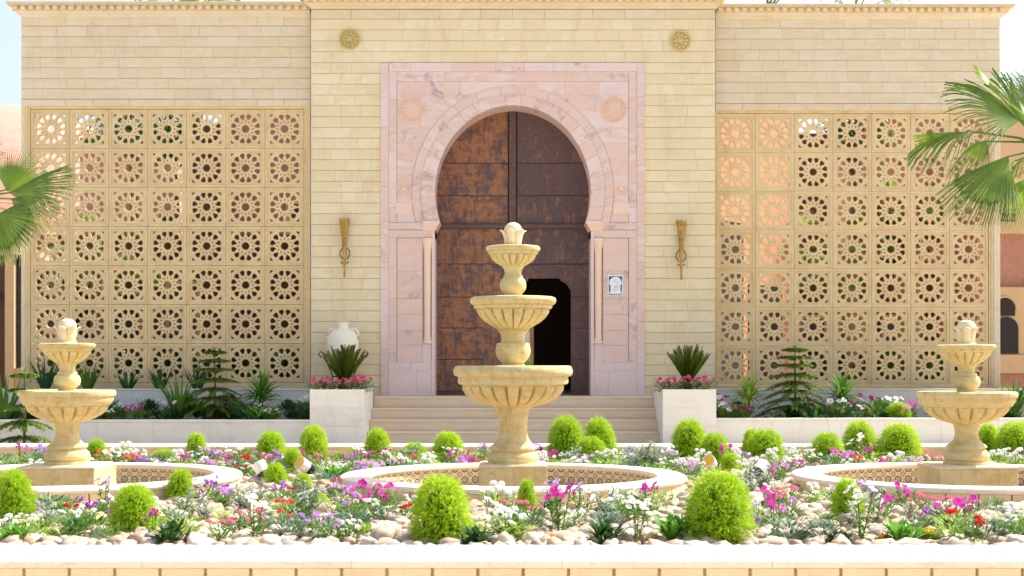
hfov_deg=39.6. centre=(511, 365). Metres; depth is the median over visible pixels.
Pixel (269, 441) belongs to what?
kochia bush
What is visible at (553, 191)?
door
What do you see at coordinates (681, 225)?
torch sconce
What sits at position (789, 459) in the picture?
petunia
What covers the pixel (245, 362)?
courtyard shrub
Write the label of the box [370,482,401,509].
petunia
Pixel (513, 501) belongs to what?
petunia
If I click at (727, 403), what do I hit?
petunia
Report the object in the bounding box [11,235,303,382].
brown gallery
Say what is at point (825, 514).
foliage plant
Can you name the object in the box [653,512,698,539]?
broad leaf plant
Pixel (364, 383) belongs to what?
petunia
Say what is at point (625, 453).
dusty miller
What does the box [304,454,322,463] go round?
foliage plant
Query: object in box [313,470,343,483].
foliage plant
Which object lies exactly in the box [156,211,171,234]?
window
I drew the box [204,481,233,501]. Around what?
petunia
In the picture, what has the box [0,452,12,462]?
foliage plant
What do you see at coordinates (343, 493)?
petunia
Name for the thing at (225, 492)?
stalked flower
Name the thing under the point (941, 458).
pink verbena
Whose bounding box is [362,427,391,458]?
kochia bush
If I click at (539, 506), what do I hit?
pink verbena
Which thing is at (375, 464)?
petunia
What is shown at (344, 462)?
foliage plant
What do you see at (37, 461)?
white alyssum
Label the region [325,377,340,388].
petunia
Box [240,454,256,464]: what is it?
red verbena
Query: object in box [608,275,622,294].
tile plaque
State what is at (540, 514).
foliage plant
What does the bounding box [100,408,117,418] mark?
white alyssum
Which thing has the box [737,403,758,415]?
broad leaf plant
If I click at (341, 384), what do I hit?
petunia
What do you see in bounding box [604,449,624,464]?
white flower bush
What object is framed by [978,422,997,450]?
kochia bush
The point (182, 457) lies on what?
stalked flower
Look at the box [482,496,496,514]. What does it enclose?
stalked flower
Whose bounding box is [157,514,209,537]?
foliage plant
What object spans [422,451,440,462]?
white flower bush
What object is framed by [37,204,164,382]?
courtyard palm
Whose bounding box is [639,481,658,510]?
stalked flower
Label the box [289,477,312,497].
dusty miller
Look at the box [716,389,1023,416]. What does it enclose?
terrace wall
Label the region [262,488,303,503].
foliage plant
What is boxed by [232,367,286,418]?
dracaena
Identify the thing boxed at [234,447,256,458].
foliage plant
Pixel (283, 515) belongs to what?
coral verbena
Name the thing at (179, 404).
strap leaf plant
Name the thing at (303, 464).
garden spotlight
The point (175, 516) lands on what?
dusty miller
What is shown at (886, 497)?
petunia
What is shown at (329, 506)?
foliage plant
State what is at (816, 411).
broad leaf plant
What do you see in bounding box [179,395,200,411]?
round bush
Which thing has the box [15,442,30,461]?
stalked flower
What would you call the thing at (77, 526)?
foliage plant
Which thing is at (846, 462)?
white alyssum
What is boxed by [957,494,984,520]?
petunia
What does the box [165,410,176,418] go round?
broad leaf plant
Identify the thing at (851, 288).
courtyard palm
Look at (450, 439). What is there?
kochia bush
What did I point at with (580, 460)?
white alyssum
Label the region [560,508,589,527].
petunia
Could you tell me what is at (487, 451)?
dusty miller
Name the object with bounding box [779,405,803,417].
broad leaf plant
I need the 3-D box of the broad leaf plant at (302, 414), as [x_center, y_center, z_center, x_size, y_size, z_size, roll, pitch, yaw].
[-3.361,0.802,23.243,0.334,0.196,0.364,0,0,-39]
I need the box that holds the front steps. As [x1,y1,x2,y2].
[367,396,658,442]
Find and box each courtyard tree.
[87,115,158,158]
[123,115,196,234]
[816,119,904,260]
[849,182,960,379]
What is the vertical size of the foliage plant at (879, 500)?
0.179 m
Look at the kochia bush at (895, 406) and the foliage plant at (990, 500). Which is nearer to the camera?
the foliage plant at (990, 500)
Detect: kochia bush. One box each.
[0,466,39,521]
[86,437,108,457]
[107,481,163,533]
[150,449,175,460]
[164,467,195,498]
[185,431,207,456]
[253,429,287,459]
[263,460,288,485]
[282,446,301,472]
[291,473,312,489]
[298,423,330,460]
[308,491,330,503]
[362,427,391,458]
[402,441,429,459]
[407,470,474,544]
[430,429,465,461]
[516,477,537,515]
[545,414,584,459]
[573,435,609,459]
[583,415,617,456]
[670,417,705,457]
[679,465,759,544]
[697,431,730,464]
[719,452,741,470]
[740,427,757,455]
[744,428,786,459]
[809,432,844,461]
[829,476,866,520]
[842,417,878,459]
[873,421,923,460]
[886,401,912,417]
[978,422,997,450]
[989,419,1023,459]
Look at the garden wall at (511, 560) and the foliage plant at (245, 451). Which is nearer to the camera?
the garden wall at (511, 560)
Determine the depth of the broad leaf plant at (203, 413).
23.11 m
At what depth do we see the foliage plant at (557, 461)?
14.71 m
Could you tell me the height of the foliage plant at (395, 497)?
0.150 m
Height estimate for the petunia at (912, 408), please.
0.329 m
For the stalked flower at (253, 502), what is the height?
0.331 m
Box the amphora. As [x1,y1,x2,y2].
[326,322,359,357]
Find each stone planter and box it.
[310,388,372,442]
[653,388,715,442]
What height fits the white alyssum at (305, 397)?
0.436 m
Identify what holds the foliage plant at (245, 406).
on the soil
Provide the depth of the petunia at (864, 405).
23.81 m
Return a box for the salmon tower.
[721,119,787,379]
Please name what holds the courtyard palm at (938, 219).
on the ground
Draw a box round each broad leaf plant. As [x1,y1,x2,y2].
[0,521,39,538]
[9,409,22,418]
[21,412,36,418]
[65,519,84,532]
[115,404,132,417]
[149,518,191,543]
[155,410,171,418]
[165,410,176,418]
[187,400,213,418]
[197,408,216,418]
[230,405,246,418]
[241,406,264,418]
[293,410,309,418]
[318,464,352,476]
[354,521,371,532]
[379,458,392,466]
[459,525,492,544]
[537,499,563,511]
[585,517,629,544]
[588,459,610,463]
[640,463,656,467]
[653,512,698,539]
[679,530,707,540]
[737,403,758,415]
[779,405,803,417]
[803,405,824,417]
[824,529,853,542]
[874,517,927,538]
[876,408,894,417]
[1002,406,1021,417]
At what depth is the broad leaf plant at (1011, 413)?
23.05 m
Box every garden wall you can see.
[0,443,947,457]
[0,545,1023,575]
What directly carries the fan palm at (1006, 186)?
on the ground
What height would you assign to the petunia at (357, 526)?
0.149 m
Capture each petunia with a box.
[74,496,113,528]
[98,494,119,514]
[124,403,144,418]
[127,402,150,418]
[133,454,150,462]
[184,486,209,501]
[193,475,224,498]
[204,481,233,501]
[206,450,224,459]
[214,398,233,418]
[217,452,240,467]
[246,406,264,418]
[254,403,279,418]
[260,449,283,462]
[265,480,289,497]
[266,407,282,418]
[267,459,290,470]
[306,377,324,389]
[318,375,332,388]
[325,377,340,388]
[327,484,359,504]
[334,377,347,388]
[335,518,366,538]
[340,378,355,388]
[340,453,356,465]
[340,488,370,515]
[347,374,367,388]
[347,478,390,506]
[351,460,372,470]
[353,464,368,470]
[355,375,374,392]
[355,449,374,464]
[358,461,379,469]
[369,447,392,460]
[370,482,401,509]
[381,457,404,466]
[440,451,456,462]
[452,454,475,462]
[460,449,480,462]
[479,506,532,538]
[502,494,518,506]
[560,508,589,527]
[569,487,603,511]
[580,454,595,461]
[615,452,633,462]
[654,377,669,391]
[659,377,673,390]
[667,376,685,388]
[675,377,692,388]
[676,461,706,479]
[683,374,698,388]
[692,377,707,388]
[697,375,717,388]
[716,392,729,416]
[716,395,736,417]
[716,402,737,417]
[725,404,742,417]
[735,403,755,417]
[738,499,768,516]
[739,450,751,466]
[745,510,764,531]
[755,486,786,516]
[758,506,790,525]
[760,400,781,417]
[760,462,786,483]
[772,462,795,477]
[778,457,802,472]
[786,449,809,463]
[795,448,820,463]
[798,395,826,417]
[808,453,822,462]
[821,397,852,417]
[821,484,835,500]
[833,450,859,464]
[846,392,872,417]
[853,404,868,417]
[855,479,882,498]
[860,395,880,417]
[864,494,902,522]
[873,396,903,417]
[880,480,920,506]
[892,404,909,417]
[905,399,922,417]
[907,404,919,417]
[907,455,923,461]
[914,505,946,525]
[930,497,972,532]
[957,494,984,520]
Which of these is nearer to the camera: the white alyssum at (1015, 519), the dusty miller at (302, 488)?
the white alyssum at (1015, 519)
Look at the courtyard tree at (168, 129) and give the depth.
35.91 m
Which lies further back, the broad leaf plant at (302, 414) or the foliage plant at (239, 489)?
the broad leaf plant at (302, 414)
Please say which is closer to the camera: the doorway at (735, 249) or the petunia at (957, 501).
the petunia at (957, 501)
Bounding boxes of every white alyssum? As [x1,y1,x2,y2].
[0,513,23,530]
[5,514,41,530]
[22,458,42,463]
[52,509,81,528]
[71,504,102,528]
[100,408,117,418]
[108,446,127,460]
[109,402,132,418]
[125,449,150,461]
[134,396,161,418]
[159,398,185,418]
[185,451,203,461]
[220,445,245,460]
[224,447,245,461]
[240,462,256,475]
[289,395,309,418]
[353,498,385,519]
[400,494,416,506]
[439,446,461,462]
[488,502,517,525]
[556,451,569,460]
[569,455,591,463]
[594,448,615,461]
[602,495,641,522]
[605,486,640,505]
[610,487,643,512]
[629,498,657,521]
[657,457,677,470]
[672,457,691,468]
[683,458,707,474]
[838,458,852,463]
[847,404,864,417]
[989,449,1005,462]
[999,514,1023,534]
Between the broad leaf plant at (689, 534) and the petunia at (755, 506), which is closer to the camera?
the broad leaf plant at (689, 534)
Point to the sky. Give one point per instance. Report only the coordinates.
(1011, 24)
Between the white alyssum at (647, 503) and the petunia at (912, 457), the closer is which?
the white alyssum at (647, 503)
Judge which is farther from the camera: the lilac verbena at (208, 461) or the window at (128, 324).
the window at (128, 324)
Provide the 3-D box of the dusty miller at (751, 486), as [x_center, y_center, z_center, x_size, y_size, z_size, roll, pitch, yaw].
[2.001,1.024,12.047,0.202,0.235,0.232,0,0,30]
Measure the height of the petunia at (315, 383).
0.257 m
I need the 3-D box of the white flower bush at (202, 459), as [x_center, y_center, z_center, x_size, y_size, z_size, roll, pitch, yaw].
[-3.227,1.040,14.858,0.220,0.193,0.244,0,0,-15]
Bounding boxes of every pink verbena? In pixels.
[205,519,237,541]
[225,510,248,530]
[237,508,272,533]
[253,452,275,464]
[308,453,326,467]
[320,477,346,497]
[328,451,346,461]
[500,499,530,516]
[524,505,548,520]
[762,491,789,513]
[774,485,801,503]
[781,458,807,469]
[904,492,932,512]
[916,449,935,461]
[921,496,954,516]
[929,455,943,461]
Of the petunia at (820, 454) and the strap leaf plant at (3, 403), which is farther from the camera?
the strap leaf plant at (3, 403)
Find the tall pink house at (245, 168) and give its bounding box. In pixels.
[231,115,298,234]
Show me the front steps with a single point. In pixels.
(427, 419)
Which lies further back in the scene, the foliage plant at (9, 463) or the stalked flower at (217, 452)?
the stalked flower at (217, 452)
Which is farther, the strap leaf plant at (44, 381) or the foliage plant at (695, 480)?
the strap leaf plant at (44, 381)
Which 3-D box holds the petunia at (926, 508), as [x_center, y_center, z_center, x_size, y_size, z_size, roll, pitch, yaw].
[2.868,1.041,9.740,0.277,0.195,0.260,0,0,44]
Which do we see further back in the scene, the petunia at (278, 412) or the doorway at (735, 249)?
the doorway at (735, 249)
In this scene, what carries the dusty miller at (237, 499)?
on the garden bed
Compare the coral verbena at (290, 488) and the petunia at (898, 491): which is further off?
the coral verbena at (290, 488)
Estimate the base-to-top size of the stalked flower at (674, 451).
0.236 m
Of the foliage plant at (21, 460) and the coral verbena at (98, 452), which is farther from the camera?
the coral verbena at (98, 452)
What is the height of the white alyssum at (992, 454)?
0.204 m
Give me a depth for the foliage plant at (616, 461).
15.19 m
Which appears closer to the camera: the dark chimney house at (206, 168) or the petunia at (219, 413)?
the petunia at (219, 413)
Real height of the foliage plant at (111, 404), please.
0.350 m
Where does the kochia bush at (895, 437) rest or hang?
on the garden bed
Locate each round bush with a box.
[137,398,160,416]
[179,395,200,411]
[216,392,242,411]
[277,398,297,417]
[800,404,814,416]
[845,405,863,417]
[867,398,890,414]
[1011,388,1023,412]
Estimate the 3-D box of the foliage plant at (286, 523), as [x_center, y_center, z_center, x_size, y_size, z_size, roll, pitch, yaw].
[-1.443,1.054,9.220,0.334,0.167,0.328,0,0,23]
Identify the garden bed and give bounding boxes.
[0,453,1023,544]
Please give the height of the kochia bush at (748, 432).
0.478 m
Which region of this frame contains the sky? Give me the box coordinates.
[0,0,1023,360]
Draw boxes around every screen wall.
[5,1,312,388]
[714,3,1015,388]
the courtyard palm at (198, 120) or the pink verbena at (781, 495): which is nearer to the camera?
the pink verbena at (781, 495)
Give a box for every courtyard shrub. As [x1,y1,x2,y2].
[35,360,102,382]
[92,349,170,382]
[140,350,213,382]
[208,349,279,382]
[256,349,303,382]
[524,360,533,365]
[799,353,861,379]
[844,351,917,379]
[915,351,976,379]
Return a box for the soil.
[745,417,933,417]
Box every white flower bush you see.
[116,441,139,459]
[144,496,168,521]
[168,448,192,463]
[193,456,207,464]
[239,490,260,502]
[336,463,353,471]
[413,454,434,464]
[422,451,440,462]
[476,480,513,506]
[488,509,528,539]
[536,450,555,462]
[601,491,621,505]
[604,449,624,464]
[657,445,682,464]
[688,448,711,464]
[721,399,739,417]
[730,447,750,466]
[734,457,756,475]
[745,496,774,523]
[760,447,786,462]
[762,480,784,493]
[781,445,801,457]
[802,481,831,502]
[830,398,850,416]
[879,450,904,462]
[989,447,1012,463]
[992,502,1023,527]
[1004,447,1023,464]
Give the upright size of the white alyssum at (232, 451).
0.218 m
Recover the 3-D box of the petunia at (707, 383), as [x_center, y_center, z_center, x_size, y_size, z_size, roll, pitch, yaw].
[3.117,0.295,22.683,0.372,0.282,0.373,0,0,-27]
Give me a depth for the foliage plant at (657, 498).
11.17 m
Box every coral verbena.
[90,449,107,461]
[118,453,143,461]
[268,498,299,518]
[270,508,296,527]
[284,486,296,497]
[404,453,419,464]
[844,454,867,463]
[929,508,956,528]
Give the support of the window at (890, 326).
in the dark gallery at (890, 326)
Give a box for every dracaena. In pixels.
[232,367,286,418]
[725,372,772,417]
[822,372,868,417]
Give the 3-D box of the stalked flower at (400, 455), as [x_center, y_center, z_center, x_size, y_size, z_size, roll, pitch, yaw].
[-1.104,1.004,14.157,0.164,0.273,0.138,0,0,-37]
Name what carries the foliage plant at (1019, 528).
on the garden bed
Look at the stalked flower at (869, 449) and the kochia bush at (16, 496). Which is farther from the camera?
the stalked flower at (869, 449)
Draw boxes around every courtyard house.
[80,138,187,234]
[838,119,934,263]
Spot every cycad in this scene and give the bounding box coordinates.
[323,344,367,387]
[667,344,709,388]
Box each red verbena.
[63,503,91,519]
[229,464,248,474]
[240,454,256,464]
[390,503,416,518]
[945,508,989,542]
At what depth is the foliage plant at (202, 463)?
14.52 m
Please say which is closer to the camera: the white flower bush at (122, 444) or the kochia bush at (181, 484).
the kochia bush at (181, 484)
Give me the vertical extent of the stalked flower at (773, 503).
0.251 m
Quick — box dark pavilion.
[788,133,826,263]
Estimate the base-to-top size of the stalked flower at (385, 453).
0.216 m
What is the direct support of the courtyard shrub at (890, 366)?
on the ground
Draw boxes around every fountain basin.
[0,462,242,504]
[340,463,686,506]
[791,462,1023,507]
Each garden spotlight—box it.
[252,460,266,478]
[294,456,315,473]
[702,454,718,470]
[748,459,769,479]
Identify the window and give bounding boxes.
[17,255,20,367]
[109,290,143,382]
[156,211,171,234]
[165,281,201,382]
[286,200,298,234]
[799,315,826,379]
[838,316,865,369]
[881,315,896,377]
[919,217,925,262]
[1000,203,1014,221]
[1000,298,1014,315]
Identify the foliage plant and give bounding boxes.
[0,403,22,418]
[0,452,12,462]
[0,460,17,464]
[1,458,34,464]
[3,453,30,463]
[17,516,64,535]
[26,454,43,463]
[30,491,70,510]
[39,493,70,507]
[42,511,98,536]
[43,498,84,515]
[49,495,85,508]
[89,523,128,539]
[92,402,116,419]
[98,401,121,418]
[110,454,128,461]
[145,451,170,461]
[157,502,202,520]
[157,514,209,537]
[185,460,213,464]
[186,450,203,459]
[202,446,225,459]
[210,483,250,501]
[211,507,234,521]
[218,401,249,418]
[221,458,252,473]
[228,512,257,527]
[232,401,270,418]
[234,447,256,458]
[254,404,279,417]
[260,467,293,480]
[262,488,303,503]
[262,514,310,537]
[266,497,298,510]
[267,502,311,521]
[281,402,309,418]
[299,513,341,528]
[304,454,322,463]
[310,460,333,469]
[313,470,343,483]
[321,498,349,513]
[328,451,349,460]
[329,449,353,457]
[329,508,374,527]
[333,460,353,467]
[360,458,384,467]
[370,506,397,519]
[376,492,404,504]
[392,454,414,462]
[415,452,442,460]
[459,516,501,537]
[465,451,489,460]
[503,505,550,529]
[504,508,538,520]
[510,520,542,538]
[549,459,573,462]
[579,508,624,525]
[607,459,627,464]
[615,460,641,465]
[618,491,651,500]
[631,453,651,464]
[634,486,675,505]
[638,500,666,511]
[653,511,682,519]
[656,493,681,501]
[686,476,700,484]
[719,404,751,417]
[764,515,818,540]
[805,518,851,541]
[809,510,846,526]
[815,487,835,499]
[816,455,844,464]
[858,450,886,462]
[862,493,897,511]
[867,407,886,417]
[897,514,933,527]
[925,511,982,538]
[960,515,1013,538]
[977,496,1004,509]
[987,516,1023,535]
[988,459,1008,463]
[991,505,1023,524]
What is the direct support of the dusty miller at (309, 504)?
on the garden bed
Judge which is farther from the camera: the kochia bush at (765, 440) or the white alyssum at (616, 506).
the kochia bush at (765, 440)
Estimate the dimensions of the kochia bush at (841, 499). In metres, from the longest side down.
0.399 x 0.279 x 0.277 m
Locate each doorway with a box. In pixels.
[721,221,743,379]
[748,284,781,379]
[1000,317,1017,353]
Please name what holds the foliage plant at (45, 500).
on the garden bed
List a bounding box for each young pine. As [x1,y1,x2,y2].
[0,368,54,442]
[184,347,241,418]
[754,345,835,417]
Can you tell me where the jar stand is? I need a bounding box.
[318,351,367,381]
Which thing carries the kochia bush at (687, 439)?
on the garden bed
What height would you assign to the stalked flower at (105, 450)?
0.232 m
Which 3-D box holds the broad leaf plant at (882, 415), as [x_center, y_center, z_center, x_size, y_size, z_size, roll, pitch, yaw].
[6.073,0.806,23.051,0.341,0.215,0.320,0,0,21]
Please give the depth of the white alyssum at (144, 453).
15.46 m
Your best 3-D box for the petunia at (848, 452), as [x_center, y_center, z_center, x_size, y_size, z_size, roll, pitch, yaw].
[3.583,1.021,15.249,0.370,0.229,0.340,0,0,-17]
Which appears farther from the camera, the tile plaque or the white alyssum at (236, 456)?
the tile plaque
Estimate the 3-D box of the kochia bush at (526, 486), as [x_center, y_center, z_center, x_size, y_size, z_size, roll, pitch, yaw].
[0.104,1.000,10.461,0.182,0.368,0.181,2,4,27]
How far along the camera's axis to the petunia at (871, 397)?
24.01 m
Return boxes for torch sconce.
[339,218,349,277]
[676,220,686,279]
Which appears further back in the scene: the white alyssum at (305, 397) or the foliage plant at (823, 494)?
the white alyssum at (305, 397)
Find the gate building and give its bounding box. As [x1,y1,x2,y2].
[301,0,724,407]
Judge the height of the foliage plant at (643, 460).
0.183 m
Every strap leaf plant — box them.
[0,375,29,418]
[28,356,58,388]
[75,360,102,388]
[116,369,140,388]
[143,367,173,388]
[152,370,198,418]
[180,363,212,388]
[996,377,1023,413]
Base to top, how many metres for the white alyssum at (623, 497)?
0.225 m
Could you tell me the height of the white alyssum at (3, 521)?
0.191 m
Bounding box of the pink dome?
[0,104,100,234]
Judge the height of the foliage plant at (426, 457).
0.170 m
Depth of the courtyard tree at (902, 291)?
29.88 m
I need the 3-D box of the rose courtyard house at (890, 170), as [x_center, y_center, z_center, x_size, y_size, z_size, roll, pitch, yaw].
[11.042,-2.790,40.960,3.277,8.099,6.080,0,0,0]
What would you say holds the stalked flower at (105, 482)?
on the garden bed
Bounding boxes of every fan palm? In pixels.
[0,141,76,267]
[905,64,1023,239]
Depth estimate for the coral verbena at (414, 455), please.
15.01 m
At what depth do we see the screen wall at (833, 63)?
25.25 m
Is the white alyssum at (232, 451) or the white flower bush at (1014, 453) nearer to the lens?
the white flower bush at (1014, 453)
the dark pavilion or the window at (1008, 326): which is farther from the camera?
the dark pavilion
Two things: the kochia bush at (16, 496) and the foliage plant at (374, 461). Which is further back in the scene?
the foliage plant at (374, 461)
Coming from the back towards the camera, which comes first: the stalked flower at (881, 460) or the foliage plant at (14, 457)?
the foliage plant at (14, 457)
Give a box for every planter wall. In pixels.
[0,419,309,442]
[716,418,1023,442]
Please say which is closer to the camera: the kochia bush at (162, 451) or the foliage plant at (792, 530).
the foliage plant at (792, 530)
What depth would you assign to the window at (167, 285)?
30.97 m
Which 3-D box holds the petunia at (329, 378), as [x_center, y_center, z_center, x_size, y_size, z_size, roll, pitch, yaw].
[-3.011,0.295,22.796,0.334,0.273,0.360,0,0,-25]
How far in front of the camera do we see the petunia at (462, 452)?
14.98 m
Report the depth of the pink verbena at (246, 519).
9.38 m
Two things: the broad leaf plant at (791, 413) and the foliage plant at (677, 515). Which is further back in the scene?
the broad leaf plant at (791, 413)
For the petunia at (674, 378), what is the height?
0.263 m
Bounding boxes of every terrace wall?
[2,389,309,418]
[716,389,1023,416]
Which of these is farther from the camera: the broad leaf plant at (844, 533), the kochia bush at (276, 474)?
the kochia bush at (276, 474)
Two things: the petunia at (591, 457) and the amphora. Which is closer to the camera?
the petunia at (591, 457)
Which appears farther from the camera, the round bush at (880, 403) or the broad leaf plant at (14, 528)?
the round bush at (880, 403)
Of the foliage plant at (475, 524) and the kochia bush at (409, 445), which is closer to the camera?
the foliage plant at (475, 524)
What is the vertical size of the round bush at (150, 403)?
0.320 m
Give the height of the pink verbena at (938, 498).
0.185 m
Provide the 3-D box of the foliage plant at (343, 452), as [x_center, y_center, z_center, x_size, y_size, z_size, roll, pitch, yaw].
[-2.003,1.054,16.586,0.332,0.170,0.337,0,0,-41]
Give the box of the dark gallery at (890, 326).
[799,274,938,379]
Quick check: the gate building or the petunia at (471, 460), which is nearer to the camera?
the petunia at (471, 460)
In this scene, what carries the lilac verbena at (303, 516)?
on the garden bed
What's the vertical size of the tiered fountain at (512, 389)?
2.516 m
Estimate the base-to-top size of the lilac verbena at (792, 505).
0.200 m
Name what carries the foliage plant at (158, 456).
on the garden bed
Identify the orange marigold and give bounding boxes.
[870,531,892,539]
[914,526,941,539]
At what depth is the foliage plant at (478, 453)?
16.24 m
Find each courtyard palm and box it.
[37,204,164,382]
[77,115,180,234]
[135,0,239,122]
[528,326,533,362]
[753,0,825,2]
[777,210,839,379]
[799,235,900,378]
[801,0,915,261]
[846,171,960,379]
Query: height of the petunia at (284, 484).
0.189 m
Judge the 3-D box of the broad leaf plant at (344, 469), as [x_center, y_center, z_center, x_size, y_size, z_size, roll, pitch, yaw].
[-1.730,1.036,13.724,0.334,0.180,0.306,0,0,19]
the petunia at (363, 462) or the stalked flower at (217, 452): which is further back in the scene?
the stalked flower at (217, 452)
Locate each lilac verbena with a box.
[26,443,44,455]
[29,446,47,457]
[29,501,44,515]
[204,458,223,466]
[210,486,236,506]
[287,512,312,526]
[296,512,330,538]
[316,513,353,541]
[331,491,370,519]
[774,496,805,518]
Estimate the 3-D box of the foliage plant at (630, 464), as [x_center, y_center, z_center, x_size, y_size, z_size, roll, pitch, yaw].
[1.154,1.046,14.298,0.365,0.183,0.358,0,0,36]
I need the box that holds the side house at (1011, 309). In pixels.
[926,97,1023,388]
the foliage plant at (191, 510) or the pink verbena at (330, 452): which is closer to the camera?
the foliage plant at (191, 510)
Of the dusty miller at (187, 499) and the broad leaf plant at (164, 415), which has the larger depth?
the broad leaf plant at (164, 415)
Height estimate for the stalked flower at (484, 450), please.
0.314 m
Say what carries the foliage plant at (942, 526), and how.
on the garden bed
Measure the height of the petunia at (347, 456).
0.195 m
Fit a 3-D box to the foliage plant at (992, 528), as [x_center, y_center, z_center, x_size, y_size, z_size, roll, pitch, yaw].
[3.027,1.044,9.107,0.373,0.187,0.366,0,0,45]
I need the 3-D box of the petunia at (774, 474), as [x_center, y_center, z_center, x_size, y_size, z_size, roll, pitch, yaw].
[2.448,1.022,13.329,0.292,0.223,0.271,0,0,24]
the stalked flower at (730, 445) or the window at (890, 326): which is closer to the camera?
the stalked flower at (730, 445)
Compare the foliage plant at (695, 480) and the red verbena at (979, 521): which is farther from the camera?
the foliage plant at (695, 480)
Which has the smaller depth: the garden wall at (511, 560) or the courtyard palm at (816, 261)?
the garden wall at (511, 560)
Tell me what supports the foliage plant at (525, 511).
on the garden bed
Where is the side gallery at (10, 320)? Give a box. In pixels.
[0,246,77,388]
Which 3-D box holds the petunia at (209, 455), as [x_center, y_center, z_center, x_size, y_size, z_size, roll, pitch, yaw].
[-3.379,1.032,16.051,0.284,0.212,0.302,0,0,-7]
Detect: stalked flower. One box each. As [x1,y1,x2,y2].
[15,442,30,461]
[91,476,111,506]
[102,449,111,461]
[107,447,125,461]
[141,508,158,531]
[179,452,191,463]
[198,446,210,461]
[213,449,222,462]
[219,487,235,505]
[245,493,270,536]
[351,443,366,466]
[381,450,391,458]
[397,453,410,465]
[446,448,457,462]
[455,458,466,462]
[476,442,487,461]
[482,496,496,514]
[541,478,563,523]
[544,482,575,530]
[547,450,558,462]
[568,481,585,513]
[626,499,652,541]
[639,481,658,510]
[665,450,678,465]
[718,443,732,457]
[741,468,753,480]
[766,500,786,530]
[792,459,804,467]
[829,447,845,463]
[843,482,880,537]
[847,432,864,461]
[862,445,872,462]
[878,457,889,462]
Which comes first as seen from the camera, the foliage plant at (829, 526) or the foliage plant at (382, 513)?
the foliage plant at (829, 526)
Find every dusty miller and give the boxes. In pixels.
[24,450,41,463]
[31,500,58,525]
[162,497,189,524]
[171,491,196,509]
[193,497,213,521]
[227,480,255,507]
[246,477,270,500]
[287,484,326,518]
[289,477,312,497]
[312,461,327,472]
[404,443,422,458]
[477,442,489,456]
[562,445,581,460]
[595,485,619,512]
[603,502,622,523]
[620,444,635,458]
[623,444,646,463]
[631,441,654,463]
[645,440,669,465]
[741,472,758,493]
[747,459,778,488]
[822,492,831,508]
[840,500,864,527]
[866,486,885,503]
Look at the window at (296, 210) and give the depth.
33.96 m
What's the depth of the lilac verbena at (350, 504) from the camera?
10.09 m
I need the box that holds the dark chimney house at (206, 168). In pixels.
[192,124,226,234]
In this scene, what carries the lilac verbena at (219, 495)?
on the garden bed
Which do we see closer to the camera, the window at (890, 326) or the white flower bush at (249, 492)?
the white flower bush at (249, 492)
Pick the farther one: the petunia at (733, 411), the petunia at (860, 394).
the petunia at (860, 394)
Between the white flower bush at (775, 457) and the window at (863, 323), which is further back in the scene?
the window at (863, 323)
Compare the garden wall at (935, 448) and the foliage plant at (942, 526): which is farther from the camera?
the garden wall at (935, 448)
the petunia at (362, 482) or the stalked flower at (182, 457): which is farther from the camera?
the stalked flower at (182, 457)
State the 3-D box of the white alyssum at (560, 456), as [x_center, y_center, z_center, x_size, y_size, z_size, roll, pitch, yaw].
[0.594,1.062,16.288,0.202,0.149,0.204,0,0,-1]
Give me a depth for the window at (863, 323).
31.92 m
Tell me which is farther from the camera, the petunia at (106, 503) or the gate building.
the gate building
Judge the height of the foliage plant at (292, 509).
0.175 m
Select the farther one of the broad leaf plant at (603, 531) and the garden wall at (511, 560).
the broad leaf plant at (603, 531)
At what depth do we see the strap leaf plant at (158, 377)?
24.48 m
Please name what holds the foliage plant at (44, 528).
on the garden bed
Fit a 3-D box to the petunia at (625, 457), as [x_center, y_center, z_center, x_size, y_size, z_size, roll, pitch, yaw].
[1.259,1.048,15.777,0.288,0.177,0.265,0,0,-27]
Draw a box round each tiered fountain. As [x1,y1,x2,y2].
[17,319,115,485]
[453,222,572,485]
[915,320,1017,485]
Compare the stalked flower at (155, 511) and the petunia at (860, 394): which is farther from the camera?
the petunia at (860, 394)
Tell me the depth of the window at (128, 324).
30.97 m
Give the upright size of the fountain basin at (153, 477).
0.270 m
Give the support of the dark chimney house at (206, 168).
on the ground
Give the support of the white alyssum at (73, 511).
on the garden bed
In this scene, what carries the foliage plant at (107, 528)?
on the garden bed
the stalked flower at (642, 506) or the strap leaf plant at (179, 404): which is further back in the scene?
the strap leaf plant at (179, 404)
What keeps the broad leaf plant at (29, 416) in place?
on the soil
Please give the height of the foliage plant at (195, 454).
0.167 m
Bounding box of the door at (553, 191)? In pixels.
[437,111,588,394]
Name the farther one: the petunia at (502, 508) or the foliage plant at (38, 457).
the foliage plant at (38, 457)
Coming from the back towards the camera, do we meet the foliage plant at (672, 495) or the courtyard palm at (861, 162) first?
the courtyard palm at (861, 162)
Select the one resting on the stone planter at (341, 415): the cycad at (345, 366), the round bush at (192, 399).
the cycad at (345, 366)
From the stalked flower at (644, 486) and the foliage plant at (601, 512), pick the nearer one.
the foliage plant at (601, 512)
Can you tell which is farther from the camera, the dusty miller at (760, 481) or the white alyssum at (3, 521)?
the dusty miller at (760, 481)
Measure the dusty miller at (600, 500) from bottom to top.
0.258 m
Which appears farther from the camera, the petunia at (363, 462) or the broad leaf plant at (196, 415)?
the broad leaf plant at (196, 415)
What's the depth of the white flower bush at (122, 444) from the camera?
16.34 m
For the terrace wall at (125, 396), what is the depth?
24.35 m
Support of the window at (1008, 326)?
in the side house at (1011, 309)
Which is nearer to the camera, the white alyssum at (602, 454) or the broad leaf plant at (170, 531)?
the broad leaf plant at (170, 531)
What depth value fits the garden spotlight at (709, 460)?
14.52 m

